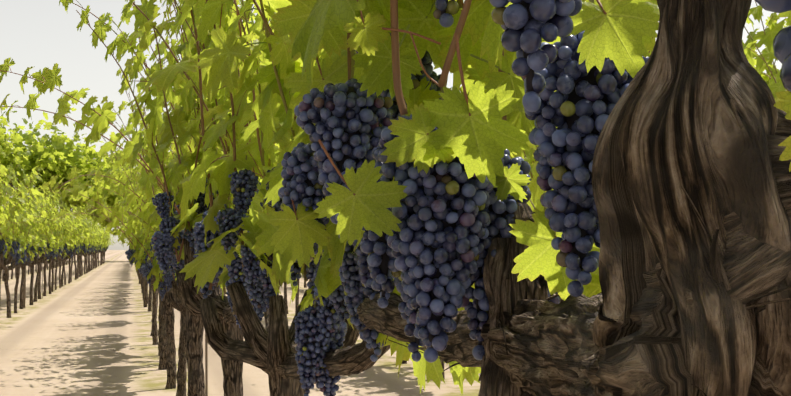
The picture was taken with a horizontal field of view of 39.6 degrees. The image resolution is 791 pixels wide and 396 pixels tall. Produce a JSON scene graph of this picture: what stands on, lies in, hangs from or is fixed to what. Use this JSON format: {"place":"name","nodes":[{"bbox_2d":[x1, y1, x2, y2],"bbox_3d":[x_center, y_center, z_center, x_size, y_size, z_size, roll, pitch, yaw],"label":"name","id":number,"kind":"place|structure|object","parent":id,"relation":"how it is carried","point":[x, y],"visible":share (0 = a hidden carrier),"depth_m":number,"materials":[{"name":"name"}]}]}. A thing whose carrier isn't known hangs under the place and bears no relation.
{"place":"outdoors","nodes":[
{"label":"outdoors","id":0,"kind":"place"},
{"bbox_2d":[0,250,554,395],"bbox_3d":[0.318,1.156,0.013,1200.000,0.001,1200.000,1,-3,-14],"label":"ground","id":1,"kind":"structure","parent":0,"point":[88,334],"depth_m":12.25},
{"bbox_2d":[0,164,15,179],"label":"vine","id":2,"kind":"object","parent":1,"relation":"on","point":[3,170],"visible":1,"depth_m":11.58,"materials":[{"name":"green plant"}]},
{"bbox_2d":[0,172,41,232],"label":"vine","id":3,"kind":"object","parent":1,"relation":"on","point":[10,200],"visible":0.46,"depth_m":15.56,"materials":[{"name":"green plant"}]},
{"bbox_2d":[0,179,44,317],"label":"vine","id":4,"kind":"object","parent":1,"relation":"on","point":[21,257],"visible":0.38,"depth_m":18.33,"materials":[{"name":"green plant"}]},
{"bbox_2d":[0,171,46,239],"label":"vine","id":5,"kind":"object","parent":1,"relation":"on","point":[3,228],"visible":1,"depth_m":13.00,"materials":[{"name":"green plant"}]},
{"bbox_2d":[0,142,50,231],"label":"grapevine leaves","id":6,"kind":"object","parent":1,"relation":"on","point":[33,190],"visible":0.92,"depth_m":14.19,"materials":[{"name":"green plant"}]},
{"bbox_2d":[4,187,46,308],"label":"vine","id":7,"kind":"object","parent":1,"relation":"on","point":[32,249],"visible":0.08,"depth_m":20.82,"materials":[{"name":"green plant"}]},
{"bbox_2d":[4,178,47,312],"bbox_3d":[-6.654,0.871,19.525,0.848,2.429,1.853,3,-1,-11],"label":"vine","id":8,"kind":"object","parent":1,"relation":"on","point":[27,251],"visible":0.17,"depth_m":19.39,"materials":[{"name":"green plant"}]},
{"bbox_2d":[9,193,51,304],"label":"vine","id":9,"kind":"object","parent":1,"relation":"on","point":[40,251],"visible":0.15,"depth_m":22.26,"materials":[{"name":"green plant"}]},
{"bbox_2d":[0,168,67,299],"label":"vine","id":10,"kind":"object","parent":1,"relation":"on","point":[10,242],"visible":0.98,"depth_m":16.67,"materials":[{"name":"green plant"}]},
{"bbox_2d":[12,187,56,298],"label":"vine","id":11,"kind":"object","parent":1,"relation":"on","point":[39,281],"depth_m":24.81,"materials":[{"name":"green plant"}]},
{"bbox_2d":[14,189,60,301],"bbox_3d":[-7.803,1.009,23.656,1.075,2.539,1.620,4,-7,-16],"label":"vine","id":12,"kind":"object","parent":1,"relation":"on","point":[42,257],"visible":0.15,"depth_m":23.69,"materials":[{"name":"green plant"}]},
{"bbox_2d":[21,196,62,293],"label":"vine","id":13,"kind":"object","parent":1,"relation":"on","point":[49,280],"visible":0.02,"depth_m":27.53,"materials":[{"name":"green plant"}]},
{"bbox_2d":[36,204,75,295],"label":"vine","id":14,"kind":"object","parent":1,"relation":"on","point":[50,255],"visible":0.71,"depth_m":26.31,"materials":[{"name":"green plant"}]},
{"bbox_2d":[0,105,123,216],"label":"tree","id":15,"kind":"object","parent":1,"relation":"on","point":[38,148],"visible":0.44,"depth_m":93.30,"materials":[{"name":"green plant"}]},
{"bbox_2d":[47,201,76,291],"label":"vine","id":16,"kind":"object","parent":1,"relation":"on","point":[60,251],"visible":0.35,"depth_m":28.89,"materials":[{"name":"green plant"}]},
{"bbox_2d":[49,199,83,289],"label":"vine","id":17,"kind":"object","parent":1,"relation":"on","point":[74,221],"depth_m":30.36,"materials":[{"name":"green plant"}]},
{"bbox_2d":[4,119,136,218],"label":"tree","id":18,"kind":"object","parent":1,"relation":"on","point":[83,161],"visible":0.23,"depth_m":94.96,"materials":[{"name":"green plant"}]},
{"bbox_2d":[58,206,84,287],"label":"vine","id":19,"kind":"object","parent":1,"relation":"on","point":[65,248],"visible":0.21,"depth_m":31.72,"materials":[{"name":"green plant"}]},
{"bbox_2d":[57,205,87,279],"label":"vine","id":20,"kind":"object","parent":1,"relation":"on","point":[74,257],"visible":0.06,"depth_m":39.95,"materials":[{"name":"green plant"}]},
{"bbox_2d":[63,221,85,284],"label":"vine","id":21,"kind":"object","parent":1,"relation":"on","point":[68,247],"visible":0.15,"depth_m":34.53,"materials":[{"name":"green plant"}]},
{"bbox_2d":[61,204,88,282],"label":"vine","id":22,"kind":"object","parent":1,"relation":"on","point":[74,251],"visible":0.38,"depth_m":35.90,"materials":[{"name":"green plant"}]},
{"bbox_2d":[58,218,92,285],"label":"vine","id":23,"kind":"object","parent":1,"relation":"on","point":[69,252],"visible":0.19,"depth_m":33.15,"materials":[{"name":"green plant"}]},
{"bbox_2d":[65,212,98,281],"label":"vine","id":24,"kind":"object","parent":1,"relation":"on","point":[76,252],"visible":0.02,"depth_m":37.08,"materials":[{"name":"green plant"}]},
{"bbox_2d":[68,215,101,278],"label":"vine","id":25,"kind":"object","parent":1,"relation":"on","point":[83,245],"visible":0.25,"depth_m":41.28,"materials":[{"name":"green plant"}]},
{"bbox_2d":[79,212,90,276],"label":"vine","id":26,"kind":"object","parent":1,"relation":"on","point":[79,256],"depth_m":43.87,"materials":[{"name":"brown plant"}]},
{"bbox_2d":[77,214,93,277],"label":"vine","id":27,"kind":"object","parent":1,"relation":"on","point":[80,245],"visible":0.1,"depth_m":42.70,"materials":[{"name":"green plant"}]},
{"bbox_2d":[80,223,98,275],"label":"vine","id":28,"kind":"object","parent":1,"relation":"on","point":[87,243],"visible":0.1,"depth_m":45.45,"materials":[{"name":"green plant"}]},
{"bbox_2d":[81,217,100,274],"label":"vine","id":29,"kind":"object","parent":1,"relation":"on","point":[86,243],"visible":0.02,"depth_m":46.62,"materials":[{"name":"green plant"}]},
{"bbox_2d":[85,223,97,273],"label":"vine","id":30,"kind":"object","parent":1,"relation":"on","point":[89,248],"visible":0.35,"depth_m":49.71,"materials":[{"name":"green plant"}]},
{"bbox_2d":[83,226,101,273],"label":"vine","id":31,"kind":"object","parent":1,"relation":"on","point":[84,255],"visible":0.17,"depth_m":48.02,"materials":[{"name":"green plant"}]},
{"bbox_2d":[86,219,102,272],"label":"vine","id":32,"kind":"object","parent":1,"relation":"on","point":[91,245],"visible":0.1,"depth_m":50.73,"materials":[{"name":"green plant"}]},
{"bbox_2d":[88,224,102,271],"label":"vine","id":33,"kind":"object","parent":1,"relation":"on","point":[89,254],"visible":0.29,"depth_m":52.01,"materials":[{"name":"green plant"}]},
{"bbox_2d":[91,218,101,269],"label":"vine","id":34,"kind":"object","parent":1,"relation":"on","point":[94,244],"visible":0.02,"depth_m":56.24,"materials":[{"name":"brown plant"}]},
{"bbox_2d":[93,230,102,268],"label":"vine","id":35,"kind":"object","parent":1,"relation":"on","point":[95,250],"visible":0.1,"depth_m":58.92,"materials":[{"name":"brown plant"}]},
{"bbox_2d":[94,230,103,268],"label":"vine","id":36,"kind":"object","parent":1,"relation":"on","point":[97,251],"visible":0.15,"depth_m":61.62,"materials":[{"name":"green plant"}]},
{"bbox_2d":[89,223,108,271],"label":"vine","id":37,"kind":"object","parent":1,"relation":"on","point":[95,243],"visible":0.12,"depth_m":53.45,"materials":[{"name":"green plant"}]},
{"bbox_2d":[94,227,104,267],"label":"vine","id":38,"kind":"object","parent":1,"relation":"on","point":[99,244],"visible":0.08,"depth_m":62.99,"materials":[{"name":"green plant"}]},
{"bbox_2d":[96,225,109,267],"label":"vine","id":39,"kind":"object","parent":1,"relation":"on","point":[102,241],"visible":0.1,"depth_m":64.31,"materials":[{"name":"green plant"}]},
{"bbox_2d":[98,229,107,265],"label":"vine","id":40,"kind":"object","parent":1,"relation":"on","point":[101,249],"visible":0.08,"depth_m":68.33,"materials":[{"name":"green plant"}]},
{"bbox_2d":[0,209,207,395],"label":"trellis","id":41,"kind":"object","parent":1,"relation":"on","point":[206,353],"visible":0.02,"depth_m":20.87,"materials":[{"name":"wood"}]},
{"bbox_2d":[67,159,140,261],"bbox_3d":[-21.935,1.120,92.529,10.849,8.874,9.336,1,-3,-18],"label":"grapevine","id":42,"kind":"object","parent":1,"relation":"on","point":[110,201],"visible":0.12,"depth_m":90.90,"materials":[{"name":"green plant"}]},
{"bbox_2d":[47,151,161,355],"bbox_3d":[-2.807,0.581,11.671,2.279,2.301,1.586,2,-3,-38],"label":"vine","id":43,"kind":"object","parent":1,"relation":"on","point":[61,214],"visible":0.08,"depth_m":11.36,"materials":[{"name":"green plant"}]},
{"bbox_2d":[100,232,114,264],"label":"vine","id":44,"kind":"object","parent":1,"relation":"on","point":[103,247],"visible":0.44,"depth_m":72.40,"materials":[{"name":"green plant"}]},
{"bbox_2d":[101,230,113,264],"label":"vine","id":45,"kind":"object","parent":1,"relation":"on","point":[105,241],"visible":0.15,"depth_m":73.90,"materials":[{"name":"green plant"}]},
{"bbox_2d":[41,102,176,388],"bbox_3d":[-2.025,0.364,9.075,1.802,2.501,1.388,0,-3,9],"label":"vine","id":46,"kind":"object","parent":1,"relation":"on","point":[171,365],"visible":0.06,"depth_m":9.01,"materials":[{"name":"green plant"}]},
{"bbox_2d":[103,231,115,263],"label":"vine","id":47,"kind":"object","parent":1,"relation":"on","point":[106,248],"visible":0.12,"depth_m":80.68,"materials":[{"name":"green plant"}]},
{"bbox_2d":[48,66,188,395],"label":"vine","id":48,"kind":"object","parent":1,"relation":"on","point":[166,283],"visible":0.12,"depth_m":6.39,"materials":[{"name":"green plant"}]},
{"bbox_2d":[104,198,134,250],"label":"vine","id":49,"kind":"object","parent":1,"relation":"on","point":[119,225],"depth_m":25.48,"materials":[{"name":"green plant"}]},
{"bbox_2d":[63,115,184,369],"bbox_3d":[-1.922,0.424,10.714,2.154,2.535,1.528,2,-3,-41],"label":"vine","id":50,"kind":"object","parent":1,"relation":"on","point":[163,354],"depth_m":10.43,"materials":[{"name":"green plant"}]},
{"bbox_2d":[101,176,151,311],"bbox_3d":[-4.350,0.864,20.172,1.576,2.520,2.077,2,-4,-43],"label":"vine","id":51,"kind":"object","parent":1,"relation":"on","point":[150,300],"depth_m":19.97,"materials":[{"name":"brown plant"}]},
{"bbox_2d":[119,216,147,306],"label":"vine","id":52,"kind":"object","parent":1,"relation":"on","point":[145,295],"depth_m":21.38,"materials":[{"name":"brown plant"}]},
{"bbox_2d":[0,0,270,395],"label":"vine","id":53,"kind":"object","parent":1,"relation":"on","point":[99,118],"visible":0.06,"depth_m":4.88,"materials":[{"name":"green plant"}]},
{"bbox_2d":[136,186,143,297],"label":"vine","id":54,"kind":"object","parent":1,"relation":"on","point":[142,284],"depth_m":24.12,"materials":[{"name":"brown plant"}]},
{"bbox_2d":[125,156,156,335],"bbox_3d":[-3.144,0.508,14.355,0.881,2.715,1.870,2,0,-14],"label":"vine","id":55,"kind":"object","parent":1,"relation":"on","point":[142,198],"depth_m":14.28,"materials":[{"name":"green plant"}]},
{"bbox_2d":[126,158,157,321],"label":"vine","id":56,"kind":"object","parent":1,"relation":"on","point":[157,288],"depth_m":17.19,"materials":[{"name":"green plant"}]},
{"bbox_2d":[116,108,170,344],"bbox_3d":[-2.764,0.408,13.203,1.168,2.804,1.658,1,-3,-30],"label":"vine","id":57,"kind":"object","parent":1,"relation":"on","point":[154,331],"depth_m":13.11,"materials":[{"name":"green plant"}]},
{"bbox_2d":[53,69,276,395],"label":"vine","id":58,"kind":"object","parent":1,"relation":"on","point":[181,377],"visible":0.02,"depth_m":7.69,"materials":[{"name":"green plant"}]},
{"bbox_2d":[59,0,283,395],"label":"vine","id":59,"kind":"object","parent":1,"relation":"on","point":[164,240],"visible":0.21,"depth_m":3.62,"materials":[{"name":"green plant"}]},
{"bbox_2d":[138,0,394,395],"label":"vine","id":60,"kind":"object","parent":1,"relation":"on","point":[310,347],"visible":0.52,"depth_m":2.29,"materials":[{"name":"green plant"}]},
{"bbox_2d":[284,282,288,313],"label":"vine","id":61,"kind":"object","parent":1,"relation":"on","point":[285,295],"depth_m":19.21,"materials":[{"name":"brown plant"}]},
{"bbox_2d":[295,278,298,312],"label":"vine","id":62,"kind":"object","parent":1,"relation":"on","point":[297,299],"depth_m":17.81,"materials":[{"name":"brown plant"}]},
{"bbox_2d":[440,359,444,378],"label":"vine","id":63,"kind":"object","parent":1,"relation":"on","point":[442,364],"depth_m":9.65,"materials":[{"name":"brown plant"}]},
{"bbox_2d":[267,0,790,395],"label":"vine","id":64,"kind":"object","parent":1,"relation":"on","point":[640,224],"visible":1,"depth_m":0.78,"materials":[{"name":"green plant"}]},
{"bbox_2d":[527,145,537,185],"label":"leaf","id":65,"kind":"object","parent":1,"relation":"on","point":[531,161],"depth_m":7.96,"materials":[{"name":"green plant"}]},
{"bbox_2d":[518,1,584,302],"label":"vine","id":66,"kind":"object","parent":1,"relation":"on","point":[527,154],"depth_m":7.11,"materials":[{"name":"green plant"}]},
{"bbox_2d":[743,1,785,98],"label":"vine","id":67,"kind":"object","parent":1,"relation":"on","point":[766,36],"depth_m":4.32,"materials":[{"name":"green plant"}]},
{"bbox_2d":[742,11,788,84],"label":"vine","id":68,"kind":"object","parent":1,"relation":"on","point":[765,77],"depth_m":4.96,"materials":[{"name":"green plant"}]},
{"bbox_2d":[0,0,787,249],"label":"sky","id":69,"kind":"structure","parent":0,"point":[40,34],"materials":[{"name":"white"}]}
]}

